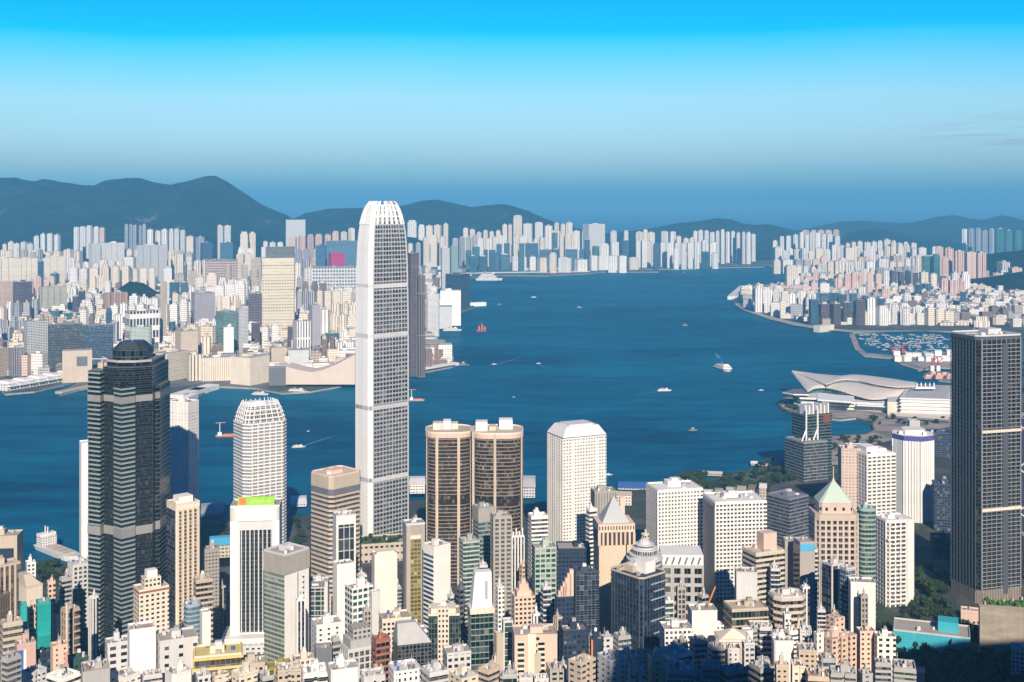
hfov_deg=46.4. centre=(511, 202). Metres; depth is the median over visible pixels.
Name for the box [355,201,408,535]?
skyscraper
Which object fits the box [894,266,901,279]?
office block
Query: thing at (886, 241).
apartment tower
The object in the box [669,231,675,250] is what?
slab block
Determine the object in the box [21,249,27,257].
apartment tower
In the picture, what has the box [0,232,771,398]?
peninsula ground
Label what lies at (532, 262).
office block
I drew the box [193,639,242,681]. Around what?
apartment block
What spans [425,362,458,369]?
promenade deck
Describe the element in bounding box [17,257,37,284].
apartment tower
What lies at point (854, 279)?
office block
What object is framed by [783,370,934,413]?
convention hall
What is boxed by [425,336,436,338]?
terraced hall
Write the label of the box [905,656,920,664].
tree
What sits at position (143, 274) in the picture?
office block
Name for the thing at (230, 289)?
slab block
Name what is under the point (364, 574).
office tower
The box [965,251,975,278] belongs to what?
apartment tower
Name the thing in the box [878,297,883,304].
office block
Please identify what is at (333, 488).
office tower
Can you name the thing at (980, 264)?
apartment tower
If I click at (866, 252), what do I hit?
slab block
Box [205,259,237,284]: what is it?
block
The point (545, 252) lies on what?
slab block
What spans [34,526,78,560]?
cargo ship
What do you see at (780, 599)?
office tower
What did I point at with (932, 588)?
tree
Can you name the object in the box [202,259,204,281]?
apartment tower
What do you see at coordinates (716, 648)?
walk up block
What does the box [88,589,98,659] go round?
office tower
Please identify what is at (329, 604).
office tower
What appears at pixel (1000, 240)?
office block
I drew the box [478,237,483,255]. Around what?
office block
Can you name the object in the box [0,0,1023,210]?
sky
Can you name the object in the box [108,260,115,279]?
apartment tower
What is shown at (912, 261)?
office block
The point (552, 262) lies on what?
office block
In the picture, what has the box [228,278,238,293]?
apartment tower
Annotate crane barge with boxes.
[216,422,233,436]
[409,389,423,400]
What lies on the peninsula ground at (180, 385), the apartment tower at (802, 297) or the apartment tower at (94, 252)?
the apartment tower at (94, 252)
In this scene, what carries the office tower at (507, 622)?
on the hillside ground at (974, 644)
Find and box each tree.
[36,560,47,572]
[36,565,49,572]
[36,573,43,580]
[43,565,54,579]
[44,558,60,567]
[53,571,61,579]
[61,564,67,572]
[218,523,226,530]
[293,514,300,522]
[293,539,303,542]
[296,528,305,537]
[682,471,691,479]
[691,478,700,482]
[696,473,702,479]
[700,471,708,476]
[706,483,713,488]
[723,472,732,476]
[724,481,731,486]
[738,472,744,480]
[744,480,755,483]
[751,470,758,478]
[761,477,770,481]
[764,457,773,463]
[767,464,776,472]
[776,476,782,483]
[787,473,796,481]
[876,620,892,630]
[887,627,901,642]
[896,649,908,658]
[898,613,908,618]
[898,648,911,655]
[905,599,919,615]
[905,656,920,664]
[912,641,932,651]
[912,649,922,655]
[913,592,922,602]
[914,566,923,576]
[914,576,920,585]
[915,662,935,681]
[916,608,930,619]
[919,577,932,591]
[921,648,935,660]
[923,597,933,608]
[923,604,940,617]
[924,564,933,572]
[926,582,939,597]
[933,579,943,586]
[933,594,943,603]
[933,603,942,611]
[938,584,950,594]
[939,569,949,577]
[941,575,950,584]
[941,598,956,606]
[942,607,954,615]
[942,646,963,658]
[949,610,960,617]
[958,646,975,654]
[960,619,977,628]
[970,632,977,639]
[979,646,994,653]
[1003,648,1010,656]
[1003,656,1010,664]
[1009,670,1023,681]
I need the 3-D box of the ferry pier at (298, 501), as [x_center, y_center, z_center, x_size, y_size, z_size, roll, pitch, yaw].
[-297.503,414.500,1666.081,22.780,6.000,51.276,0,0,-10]
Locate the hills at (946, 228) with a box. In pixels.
[795,215,1023,244]
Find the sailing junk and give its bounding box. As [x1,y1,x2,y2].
[476,323,485,331]
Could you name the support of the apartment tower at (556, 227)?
on the peninsula ground at (180, 385)
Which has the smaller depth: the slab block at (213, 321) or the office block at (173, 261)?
the slab block at (213, 321)
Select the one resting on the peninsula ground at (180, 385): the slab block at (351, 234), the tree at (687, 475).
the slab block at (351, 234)
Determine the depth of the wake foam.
2635.97 m
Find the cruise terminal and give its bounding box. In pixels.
[0,370,61,390]
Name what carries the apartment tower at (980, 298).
on the shore ground at (636, 514)
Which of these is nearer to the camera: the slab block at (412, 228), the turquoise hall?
the turquoise hall
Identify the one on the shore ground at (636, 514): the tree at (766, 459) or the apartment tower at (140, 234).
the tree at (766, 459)
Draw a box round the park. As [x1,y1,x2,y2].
[699,466,784,491]
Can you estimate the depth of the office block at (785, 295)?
4519.95 m
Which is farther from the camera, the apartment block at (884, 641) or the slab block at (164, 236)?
the slab block at (164, 236)
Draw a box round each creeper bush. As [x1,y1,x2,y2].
[982,596,989,602]
[993,600,1001,605]
[1013,601,1021,606]
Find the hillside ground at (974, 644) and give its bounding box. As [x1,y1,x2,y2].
[59,623,978,681]
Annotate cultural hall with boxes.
[286,353,354,384]
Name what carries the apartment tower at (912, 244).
on the shore ground at (636, 514)
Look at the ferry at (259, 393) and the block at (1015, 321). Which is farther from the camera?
the block at (1015, 321)
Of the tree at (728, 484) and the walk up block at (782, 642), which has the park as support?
the tree at (728, 484)
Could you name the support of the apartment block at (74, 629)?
on the hillside ground at (974, 644)
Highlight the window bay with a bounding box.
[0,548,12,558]
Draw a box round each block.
[0,305,6,319]
[0,611,22,681]
[1,326,13,339]
[1,650,21,681]
[7,301,12,320]
[13,331,23,340]
[14,300,21,320]
[15,628,35,679]
[19,571,42,615]
[19,601,26,632]
[21,662,46,681]
[23,300,30,315]
[27,600,35,639]
[29,278,33,292]
[31,299,38,318]
[34,314,44,319]
[35,276,42,295]
[36,597,50,648]
[43,251,52,257]
[44,278,47,285]
[45,314,56,322]
[46,663,80,681]
[49,276,55,285]
[50,272,58,284]
[50,309,62,316]
[50,634,67,671]
[53,250,62,255]
[57,314,66,322]
[60,597,79,653]
[63,248,73,270]
[64,310,72,319]
[65,258,66,278]
[66,283,71,297]
[68,257,74,279]
[68,286,77,301]
[68,316,79,321]
[69,266,78,282]
[74,250,82,266]
[79,267,89,287]
[79,289,84,302]
[80,299,94,309]
[80,307,88,323]
[81,280,88,296]
[81,655,109,681]
[86,292,92,296]
[88,306,94,316]
[89,313,94,323]
[90,267,98,277]
[90,276,96,289]
[95,292,101,303]
[95,316,100,321]
[96,308,100,317]
[97,275,103,291]
[101,264,108,281]
[104,280,110,291]
[105,628,127,670]
[106,308,111,323]
[110,321,118,341]
[110,661,140,681]
[112,265,119,286]
[114,313,122,339]
[120,266,131,285]
[124,255,135,268]
[127,620,154,681]
[129,293,139,304]
[132,268,138,281]
[132,567,169,667]
[140,266,146,284]
[140,294,147,307]
[142,667,161,681]
[147,229,153,243]
[148,296,159,307]
[149,266,154,289]
[155,230,159,244]
[156,625,197,681]
[161,228,167,259]
[164,267,171,282]
[165,658,191,681]
[166,302,168,326]
[169,229,173,248]
[169,281,178,297]
[169,319,174,329]
[170,302,178,323]
[171,254,175,279]
[171,291,178,303]
[174,273,184,284]
[177,253,183,273]
[178,321,183,327]
[180,281,187,292]
[180,298,188,322]
[182,292,187,297]
[186,235,194,265]
[186,255,191,281]
[186,324,200,343]
[188,271,196,285]
[190,285,194,299]
[193,570,212,642]
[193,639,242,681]
[194,666,210,681]
[195,275,203,289]
[195,319,205,326]
[196,236,204,260]
[200,333,210,354]
[200,608,210,643]
[201,323,215,343]
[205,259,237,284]
[206,285,212,291]
[207,273,216,291]
[209,318,215,325]
[209,535,229,557]
[212,667,228,681]
[215,284,224,302]
[217,294,221,310]
[222,295,230,309]
[226,264,230,283]
[227,282,234,300]
[231,660,257,681]
[232,294,238,310]
[236,253,244,278]
[236,280,245,303]
[240,232,248,253]
[241,652,265,681]
[242,263,247,277]
[245,253,251,275]
[249,232,254,256]
[250,268,258,285]
[250,343,258,348]
[251,321,259,344]
[252,257,261,281]
[252,284,259,292]
[258,665,274,681]
[261,246,265,258]
[262,324,269,348]
[265,246,294,319]
[265,656,290,681]
[269,365,286,385]
[271,323,277,342]
[276,660,301,681]
[287,325,292,347]
[288,347,308,364]
[289,237,296,249]
[293,647,313,681]
[295,297,296,311]
[297,289,302,311]
[298,235,304,256]
[298,307,304,318]
[300,257,309,277]
[302,656,327,681]
[303,288,308,309]
[304,267,311,289]
[307,234,313,263]
[309,290,314,303]
[311,257,315,267]
[311,612,341,655]
[312,266,355,291]
[314,635,331,679]
[317,289,322,308]
[321,307,328,333]
[322,335,328,356]
[325,289,331,310]
[325,330,338,341]
[328,285,333,298]
[328,652,358,681]
[330,313,336,331]
[330,336,334,348]
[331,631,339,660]
[332,302,340,315]
[333,289,340,302]
[336,286,343,304]
[337,341,343,351]
[339,312,346,336]
[341,231,346,240]
[342,290,348,311]
[342,329,348,336]
[343,301,348,315]
[345,286,352,299]
[346,338,354,346]
[348,228,354,240]
[348,313,355,326]
[351,291,355,304]
[351,302,355,315]
[361,667,384,681]
[371,628,390,681]
[379,607,410,660]
[388,654,420,681]
[408,220,416,237]
[408,243,412,252]
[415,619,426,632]
[421,659,448,681]
[423,237,429,264]
[430,235,437,266]
[439,236,445,265]
[439,305,451,328]
[443,643,470,670]
[448,664,478,681]
[465,250,471,268]
[468,255,476,272]
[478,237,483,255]
[478,655,500,681]
[479,255,487,271]
[485,238,490,266]
[489,248,494,269]
[490,652,499,664]
[492,236,496,251]
[494,630,503,681]
[495,252,498,269]
[496,243,501,269]
[499,235,503,253]
[500,253,509,269]
[501,660,517,681]
[504,242,509,253]
[511,255,517,270]
[512,623,556,681]
[513,215,521,262]
[518,671,532,681]
[519,242,523,270]
[523,223,532,242]
[524,257,526,270]
[525,242,537,269]
[529,255,535,270]
[533,673,548,681]
[534,222,542,257]
[534,653,540,672]
[537,257,546,272]
[539,236,544,257]
[540,248,550,267]
[544,225,551,251]
[546,658,565,681]
[549,252,556,272]
[553,248,558,266]
[558,257,571,272]
[559,233,563,257]
[559,617,588,681]
[565,234,569,248]
[565,248,577,269]
[568,653,595,681]
[571,234,575,248]
[573,230,579,257]
[574,258,586,270]
[579,249,590,258]
[584,239,589,267]
[589,255,597,270]
[589,627,602,681]
[592,245,598,255]
[597,648,626,681]
[598,255,606,269]
[601,243,608,269]
[601,630,612,650]
[608,255,616,272]
[610,241,618,255]
[613,626,630,649]
[616,640,630,681]
[617,255,625,272]
[617,491,631,504]
[621,239,627,268]
[628,257,638,269]
[628,661,645,681]
[629,647,652,681]
[648,647,664,681]
[653,643,693,663]
[659,617,692,648]
[660,241,664,266]
[661,231,667,250]
[665,251,666,266]
[665,659,693,681]
[667,242,672,267]
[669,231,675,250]
[673,248,678,268]
[674,242,679,265]
[674,633,687,648]
[681,242,685,269]
[688,251,692,268]
[689,634,707,678]
[693,663,700,681]
[701,250,709,268]
[701,652,719,681]
[703,489,712,491]
[707,471,722,475]
[708,637,724,664]
[711,252,717,268]
[713,628,750,663]
[714,488,722,491]
[720,661,748,681]
[723,596,768,629]
[726,636,739,664]
[737,485,746,490]
[742,624,752,639]
[742,634,754,681]
[746,622,758,659]
[748,484,756,491]
[748,620,771,646]
[748,659,774,681]
[750,461,768,465]
[756,654,769,662]
[758,622,771,663]
[759,483,766,498]
[770,288,773,301]
[772,260,780,273]
[772,626,779,635]
[772,629,793,681]
[773,288,779,301]
[774,652,788,681]
[780,300,785,318]
[781,259,792,273]
[782,291,788,301]
[784,626,797,658]
[790,656,805,681]
[793,258,802,271]
[796,637,817,667]
[797,264,801,272]
[799,620,811,641]
[800,248,807,259]
[800,272,804,280]
[802,230,808,247]
[803,258,810,271]
[803,283,808,292]
[804,265,808,272]
[805,662,829,681]
[809,297,817,324]
[811,230,816,256]
[811,281,817,290]
[812,258,819,268]
[813,269,817,281]
[814,621,823,667]
[816,247,822,258]
[818,230,823,246]
[818,263,824,271]
[818,273,826,279]
[818,278,825,287]
[818,302,829,324]
[818,651,835,674]
[820,256,827,271]
[822,613,856,680]
[827,260,833,272]
[827,278,833,286]
[828,273,834,278]
[829,659,856,681]
[830,301,840,324]
[833,229,838,235]
[834,260,843,275]
[839,257,845,270]
[842,301,851,321]
[843,247,852,260]
[844,272,850,289]
[846,260,852,271]
[851,271,857,288]
[853,299,864,324]
[855,246,862,265]
[856,260,863,271]
[856,625,874,681]
[858,663,872,681]
[859,271,863,285]
[861,269,867,284]
[863,250,869,267]
[865,256,871,260]
[865,260,875,271]
[865,297,875,324]
[867,272,872,292]
[869,268,875,274]
[870,246,875,260]
[873,273,881,287]
[873,652,891,681]
[874,626,895,680]
[875,284,881,291]
[876,249,883,258]
[876,259,888,272]
[877,266,883,278]
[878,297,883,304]
[881,287,889,297]
[887,384,951,421]
[889,261,895,268]
[890,254,902,265]
[890,269,896,282]
[890,294,900,302]
[891,285,896,293]
[892,658,915,681]
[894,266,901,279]
[898,271,903,285]
[898,284,904,294]
[902,265,908,277]
[902,293,911,301]
[905,257,910,270]
[905,270,910,284]
[906,285,912,291]
[907,419,919,426]
[910,247,916,256]
[911,257,914,265]
[911,265,915,283]
[913,271,917,284]
[913,294,920,301]
[915,255,920,278]
[917,247,925,254]
[921,255,931,281]
[932,254,939,282]
[939,276,947,288]
[939,320,953,325]
[942,256,948,279]
[950,272,958,285]
[955,320,970,325]
[960,271,970,290]
[960,289,965,301]
[961,606,977,624]
[966,288,973,293]
[973,316,989,326]
[997,228,1003,252]
[997,260,1009,271]
[1004,229,1012,251]
[1008,267,1021,273]
[1010,316,1021,326]
[1013,230,1021,250]
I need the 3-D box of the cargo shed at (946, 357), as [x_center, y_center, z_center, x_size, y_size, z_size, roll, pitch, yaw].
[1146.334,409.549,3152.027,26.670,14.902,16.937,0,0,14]
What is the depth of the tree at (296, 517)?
1549.00 m
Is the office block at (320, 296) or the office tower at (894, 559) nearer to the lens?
the office tower at (894, 559)
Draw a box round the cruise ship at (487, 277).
[475,271,501,280]
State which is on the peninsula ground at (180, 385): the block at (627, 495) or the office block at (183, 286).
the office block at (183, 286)
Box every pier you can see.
[55,385,87,393]
[170,387,208,397]
[177,393,197,398]
[187,384,218,391]
[201,502,223,515]
[290,495,306,506]
[409,476,425,493]
[466,271,589,273]
[470,302,485,305]
[523,475,535,497]
[617,481,646,489]
[727,285,744,299]
[814,324,833,332]
[889,352,951,370]
[923,371,951,382]
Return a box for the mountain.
[0,176,309,257]
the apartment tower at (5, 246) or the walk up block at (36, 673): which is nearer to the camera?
the walk up block at (36, 673)
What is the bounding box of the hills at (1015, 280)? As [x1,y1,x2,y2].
[971,271,1023,292]
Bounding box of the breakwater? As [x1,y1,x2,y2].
[849,333,892,358]
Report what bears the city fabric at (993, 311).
on the shore ground at (636, 514)
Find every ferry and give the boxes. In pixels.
[252,390,267,394]
[288,387,306,391]
[292,444,304,447]
[443,326,461,330]
[657,387,670,390]
[712,362,731,371]
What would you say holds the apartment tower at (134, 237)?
on the peninsula ground at (180, 385)
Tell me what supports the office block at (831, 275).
on the shore ground at (636, 514)
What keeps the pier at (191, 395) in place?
in the water
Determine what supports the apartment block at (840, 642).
on the hillside ground at (974, 644)
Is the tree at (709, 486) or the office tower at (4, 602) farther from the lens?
the tree at (709, 486)
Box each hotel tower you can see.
[170,394,198,499]
[293,318,310,358]
[426,292,438,336]
[440,288,460,325]
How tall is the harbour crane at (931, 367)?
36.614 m
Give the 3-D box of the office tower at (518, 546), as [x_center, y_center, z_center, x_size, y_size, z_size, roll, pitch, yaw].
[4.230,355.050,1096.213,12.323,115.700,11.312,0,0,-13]
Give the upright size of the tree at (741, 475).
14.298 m
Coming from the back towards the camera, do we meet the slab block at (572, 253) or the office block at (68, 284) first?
the slab block at (572, 253)
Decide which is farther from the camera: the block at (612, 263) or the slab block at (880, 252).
the slab block at (880, 252)
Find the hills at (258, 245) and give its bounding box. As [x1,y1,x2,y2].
[0,240,314,261]
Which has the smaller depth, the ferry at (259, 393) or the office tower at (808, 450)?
the office tower at (808, 450)
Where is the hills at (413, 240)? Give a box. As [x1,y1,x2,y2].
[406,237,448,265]
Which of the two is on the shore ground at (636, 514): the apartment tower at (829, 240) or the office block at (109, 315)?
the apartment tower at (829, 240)
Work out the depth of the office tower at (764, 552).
1098.86 m
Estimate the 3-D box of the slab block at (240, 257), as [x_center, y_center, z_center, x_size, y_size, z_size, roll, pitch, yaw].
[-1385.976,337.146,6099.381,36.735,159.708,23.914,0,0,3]
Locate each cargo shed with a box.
[892,351,899,354]
[893,355,901,361]
[902,355,911,361]
[913,352,921,356]
[916,356,923,360]
[921,352,933,356]
[923,355,932,361]
[934,349,941,355]
[941,355,951,360]
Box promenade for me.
[780,397,949,464]
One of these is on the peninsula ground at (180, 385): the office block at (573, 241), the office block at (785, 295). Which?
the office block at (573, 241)
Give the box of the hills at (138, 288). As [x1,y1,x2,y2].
[118,281,158,299]
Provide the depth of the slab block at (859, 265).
6569.53 m
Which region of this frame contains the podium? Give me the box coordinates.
[360,533,402,562]
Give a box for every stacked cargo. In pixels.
[922,374,931,378]
[933,373,942,378]
[944,374,951,378]
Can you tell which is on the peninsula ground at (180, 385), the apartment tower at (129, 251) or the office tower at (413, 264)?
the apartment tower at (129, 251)
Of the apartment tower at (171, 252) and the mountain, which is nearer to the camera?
the apartment tower at (171, 252)
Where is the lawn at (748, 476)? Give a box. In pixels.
[742,467,771,483]
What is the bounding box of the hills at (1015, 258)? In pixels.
[986,250,1023,275]
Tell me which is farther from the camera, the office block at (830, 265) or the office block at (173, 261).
the office block at (830, 265)
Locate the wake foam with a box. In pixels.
[306,353,720,444]
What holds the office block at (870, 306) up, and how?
on the shore ground at (636, 514)
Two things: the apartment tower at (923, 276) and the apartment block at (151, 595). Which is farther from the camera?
the apartment tower at (923, 276)
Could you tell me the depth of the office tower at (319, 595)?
985.09 m
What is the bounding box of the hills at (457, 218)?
[293,199,634,250]
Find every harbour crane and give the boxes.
[929,357,937,371]
[935,358,943,370]
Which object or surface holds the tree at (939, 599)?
on the shore ground at (636, 514)
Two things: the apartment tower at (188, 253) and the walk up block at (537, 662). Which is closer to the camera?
the walk up block at (537, 662)
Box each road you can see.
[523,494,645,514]
[735,303,951,332]
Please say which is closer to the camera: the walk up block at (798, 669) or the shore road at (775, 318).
the walk up block at (798, 669)
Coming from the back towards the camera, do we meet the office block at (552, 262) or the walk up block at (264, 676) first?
the office block at (552, 262)
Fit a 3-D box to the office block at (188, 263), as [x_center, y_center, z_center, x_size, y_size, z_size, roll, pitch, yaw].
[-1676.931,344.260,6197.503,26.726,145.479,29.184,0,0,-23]
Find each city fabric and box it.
[0,262,557,375]
[735,266,1023,324]
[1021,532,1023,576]
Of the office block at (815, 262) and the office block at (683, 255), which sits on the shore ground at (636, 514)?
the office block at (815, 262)
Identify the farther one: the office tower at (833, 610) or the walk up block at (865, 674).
the office tower at (833, 610)
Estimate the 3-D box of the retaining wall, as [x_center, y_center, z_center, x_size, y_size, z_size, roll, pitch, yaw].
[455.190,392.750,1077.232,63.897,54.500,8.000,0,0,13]
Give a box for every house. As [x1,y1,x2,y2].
[916,666,924,681]
[1011,642,1023,673]
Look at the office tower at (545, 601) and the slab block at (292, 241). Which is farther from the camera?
the slab block at (292, 241)
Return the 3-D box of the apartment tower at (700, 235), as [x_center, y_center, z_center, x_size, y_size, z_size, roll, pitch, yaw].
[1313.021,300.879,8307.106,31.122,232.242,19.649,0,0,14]
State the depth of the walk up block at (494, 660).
812.66 m
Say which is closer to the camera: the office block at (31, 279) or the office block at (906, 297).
the office block at (906, 297)
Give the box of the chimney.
[66,603,68,654]
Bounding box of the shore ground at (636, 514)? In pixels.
[36,268,1023,622]
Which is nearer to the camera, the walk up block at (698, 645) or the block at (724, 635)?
the walk up block at (698, 645)
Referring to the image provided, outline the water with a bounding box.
[0,211,1023,573]
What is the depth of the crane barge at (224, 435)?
2142.68 m
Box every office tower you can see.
[0,345,8,376]
[0,526,23,571]
[0,555,20,616]
[0,587,9,679]
[9,345,24,376]
[13,279,31,315]
[24,318,48,353]
[25,554,35,578]
[36,647,49,672]
[47,575,55,641]
[48,320,82,371]
[53,613,58,641]
[59,569,71,635]
[62,348,91,382]
[68,556,87,652]
[68,648,88,678]
[79,440,87,556]
[83,322,112,363]
[87,338,170,658]
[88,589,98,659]
[125,308,159,348]
[130,325,151,344]
[154,348,188,380]
[160,281,165,340]
[166,492,199,628]
[175,328,197,352]
[183,596,201,644]
[187,352,202,380]
[191,290,214,323]
[201,241,211,273]
[201,355,231,380]
[202,540,218,641]
[213,496,281,654]
[216,309,236,349]
[219,579,225,637]
[220,241,232,258]
[224,324,233,352]
[230,353,269,385]
[233,397,286,542]
[236,306,247,354]
[248,291,261,326]
[262,257,293,333]
[263,542,309,660]
[270,344,286,361]
[286,219,304,249]
[295,591,304,653]
[309,302,320,346]
[309,572,328,651]
[311,465,359,599]
[316,244,325,265]
[326,240,357,265]
[329,252,344,265]
[329,593,330,615]
[333,506,355,581]
[333,559,353,639]
[339,621,373,681]
[345,575,372,633]
[356,567,366,580]
[362,602,371,631]
[369,581,380,634]
[371,549,396,610]
[393,619,431,680]
[397,579,401,608]
[403,515,424,624]
[408,251,418,376]
[416,272,424,376]
[423,538,450,634]
[425,419,471,584]
[428,600,459,663]
[441,246,449,288]
[445,272,469,307]
[447,588,455,602]
[450,245,457,272]
[456,578,464,643]
[458,532,479,644]
[467,568,494,679]
[471,418,522,534]
[472,501,494,568]
[478,557,487,568]
[490,509,511,659]
[496,577,503,630]
[502,617,512,669]
[511,577,534,623]
[512,527,524,591]
[519,559,526,580]
[528,507,547,589]
[531,536,556,622]
[531,603,539,622]
[540,581,551,623]
[547,420,606,544]
[553,609,562,660]
[555,568,573,622]
[556,540,590,592]
[572,563,599,634]
[586,502,596,564]
[590,485,616,515]
[593,496,634,634]
[611,556,666,651]
[626,532,662,568]
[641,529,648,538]
[646,477,702,552]
[659,545,703,619]
[665,593,673,620]
[676,580,685,620]
[688,586,716,656]
[697,587,708,602]
[703,489,766,600]
[717,621,723,629]
[735,566,756,599]
[741,529,784,615]
[767,488,808,547]
[768,587,805,630]
[769,559,780,589]
[782,604,790,628]
[783,536,793,587]
[785,401,831,481]
[793,536,814,642]
[795,615,801,641]
[801,583,809,624]
[809,466,858,606]
[815,547,817,630]
[816,602,825,630]
[820,555,844,627]
[830,604,838,613]
[838,442,860,511]
[840,564,854,630]
[848,575,875,633]
[857,443,895,513]
[857,502,875,581]
[858,587,868,626]
[876,512,913,606]
[891,426,933,522]
[926,429,949,458]
[930,530,951,558]
[931,476,951,530]
[950,327,1022,603]
[1021,411,1023,531]
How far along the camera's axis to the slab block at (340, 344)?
3060.57 m
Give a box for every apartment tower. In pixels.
[0,249,4,256]
[0,257,16,280]
[0,279,12,307]
[0,318,8,332]
[3,243,6,256]
[6,250,12,256]
[8,241,13,256]
[9,316,18,329]
[14,243,20,257]
[14,248,19,257]
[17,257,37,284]
[19,318,24,328]
[21,241,27,249]
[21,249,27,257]
[27,242,33,257]
[30,250,36,257]
[34,235,39,256]
[38,248,42,260]
[38,260,43,279]
[38,285,66,310]
[41,233,45,251]
[45,256,64,285]
[47,233,52,251]
[54,234,60,250]
[72,294,79,311]
[74,226,78,250]
[75,262,81,268]
[80,226,85,252]
[83,261,89,267]
[86,225,92,258]
[89,242,100,274]
[94,226,98,242]
[99,227,104,243]
[100,260,107,274]
[101,241,124,264]
[103,290,127,307]
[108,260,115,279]
[110,303,119,319]
[117,260,123,267]
[120,302,127,315]
[125,224,127,248]
[126,248,132,256]
[129,224,131,248]
[129,303,136,309]
[133,225,136,255]
[134,249,136,267]
[137,244,166,284]
[137,302,145,308]
[139,225,141,244]
[143,224,145,244]
[166,282,168,303]
[168,249,174,266]
[174,228,179,254]
[176,250,183,273]
[180,230,185,255]
[185,252,192,275]
[194,260,200,274]
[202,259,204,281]
[217,225,222,258]
[218,278,226,294]
[224,225,230,242]
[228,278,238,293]
[237,300,241,307]
[238,247,244,254]
[241,278,248,295]
[247,248,253,258]
[254,278,259,285]
[270,241,275,246]
[295,250,301,263]
[295,262,301,283]
[297,276,302,289]
[299,312,308,319]
[302,281,308,290]
[303,249,309,257]
[311,281,317,302]
[312,249,315,257]
[315,234,322,248]
[320,281,326,306]
[325,234,330,244]
[332,231,338,240]
[415,242,420,265]
[418,224,424,240]
[426,225,432,236]
[434,224,441,242]
[443,223,447,247]
[452,238,457,245]
[459,236,464,265]
[463,228,467,250]
[466,236,470,249]
[470,229,474,250]
[472,235,477,246]
[472,245,479,269]
[483,230,487,248]
[489,231,493,247]
[496,230,500,243]
[503,223,506,242]
[508,223,512,262]
[513,235,517,255]
[519,235,524,256]
[552,232,556,251]
[554,222,558,247]
[560,223,564,256]
[566,222,571,247]
[583,223,604,255]
[610,230,616,241]
[624,230,627,239]
[636,231,641,240]
[636,240,640,267]
[641,239,646,267]
[643,229,647,240]
[647,240,651,266]
[650,232,654,265]
[653,243,658,268]
[677,236,680,263]
[683,238,688,251]
[687,242,692,266]
[690,237,694,266]
[693,230,696,241]
[694,242,699,268]
[698,229,702,262]
[701,240,708,251]
[704,230,708,240]
[709,241,715,266]
[710,232,714,241]
[716,230,719,262]
[720,229,723,263]
[726,231,729,262]
[730,231,734,261]
[736,231,739,262]
[742,232,744,263]
[746,232,750,263]
[747,284,751,293]
[751,233,754,261]
[754,285,762,311]
[764,287,770,312]
[772,240,776,260]
[774,246,781,260]
[780,236,783,250]
[782,250,786,258]
[784,265,797,285]
[786,235,790,258]
[788,248,792,259]
[788,292,795,312]
[793,234,797,258]
[793,279,798,284]
[794,248,799,258]
[799,232,803,248]
[799,289,805,315]
[805,234,808,257]
[808,291,815,308]
[809,232,813,249]
[809,250,813,266]
[815,233,819,257]
[818,291,826,302]
[819,282,828,291]
[821,233,825,255]
[824,249,829,261]
[826,233,832,259]
[828,290,836,303]
[831,245,836,259]
[833,235,839,259]
[835,276,843,291]
[838,245,842,259]
[838,292,846,305]
[839,286,846,292]
[849,288,856,292]
[849,292,856,310]
[850,241,855,259]
[857,241,862,247]
[858,286,864,295]
[864,241,870,249]
[870,292,880,297]
[871,241,876,249]
[876,305,887,325]
[878,240,882,249]
[883,238,890,254]
[883,268,888,285]
[884,245,889,256]
[889,303,898,323]
[891,240,895,246]
[891,246,895,254]
[898,244,903,265]
[899,303,909,311]
[900,306,909,324]
[904,244,909,264]
[909,242,916,247]
[912,305,923,318]
[914,283,921,299]
[919,270,927,288]
[924,282,931,290]
[924,303,933,307]
[924,306,934,325]
[929,273,936,285]
[935,246,942,275]
[935,301,945,307]
[935,307,943,324]
[941,278,947,292]
[944,247,953,273]
[945,309,953,322]
[946,303,955,308]
[948,279,956,294]
[954,250,963,274]
[958,278,964,290]
[962,229,966,251]
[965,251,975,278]
[968,228,973,251]
[968,302,977,306]
[976,228,980,252]
[976,251,985,277]
[976,296,983,302]
[982,230,987,253]
[988,228,993,253]
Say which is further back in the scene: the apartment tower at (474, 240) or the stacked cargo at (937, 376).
the apartment tower at (474, 240)
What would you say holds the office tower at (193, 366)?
on the peninsula ground at (180, 385)
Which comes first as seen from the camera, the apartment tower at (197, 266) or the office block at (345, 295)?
the office block at (345, 295)
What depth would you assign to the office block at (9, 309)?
3983.88 m
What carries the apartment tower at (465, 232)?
on the peninsula ground at (180, 385)
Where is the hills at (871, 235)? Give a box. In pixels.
[840,228,1023,255]
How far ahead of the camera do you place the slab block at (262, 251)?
6812.99 m
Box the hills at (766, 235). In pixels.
[608,218,799,253]
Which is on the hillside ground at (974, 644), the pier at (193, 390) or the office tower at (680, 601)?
the office tower at (680, 601)
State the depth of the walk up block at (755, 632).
868.72 m
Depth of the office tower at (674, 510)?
1306.92 m
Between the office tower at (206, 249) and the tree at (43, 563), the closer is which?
the tree at (43, 563)
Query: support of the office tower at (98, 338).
on the peninsula ground at (180, 385)
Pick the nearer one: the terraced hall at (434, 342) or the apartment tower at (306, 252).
the terraced hall at (434, 342)
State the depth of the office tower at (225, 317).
3095.61 m
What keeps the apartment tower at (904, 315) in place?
on the shore ground at (636, 514)
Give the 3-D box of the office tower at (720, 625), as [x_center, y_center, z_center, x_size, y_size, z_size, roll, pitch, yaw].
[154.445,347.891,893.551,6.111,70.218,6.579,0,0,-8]
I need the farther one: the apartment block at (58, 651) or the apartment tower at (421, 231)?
the apartment tower at (421, 231)
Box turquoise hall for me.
[893,615,969,652]
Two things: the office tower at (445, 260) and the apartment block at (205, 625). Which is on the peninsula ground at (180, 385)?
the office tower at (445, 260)
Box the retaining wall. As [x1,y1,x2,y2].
[978,604,1023,653]
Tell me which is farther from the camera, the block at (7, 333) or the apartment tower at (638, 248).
the apartment tower at (638, 248)
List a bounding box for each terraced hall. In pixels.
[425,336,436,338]
[425,339,444,358]
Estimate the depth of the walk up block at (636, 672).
728.75 m

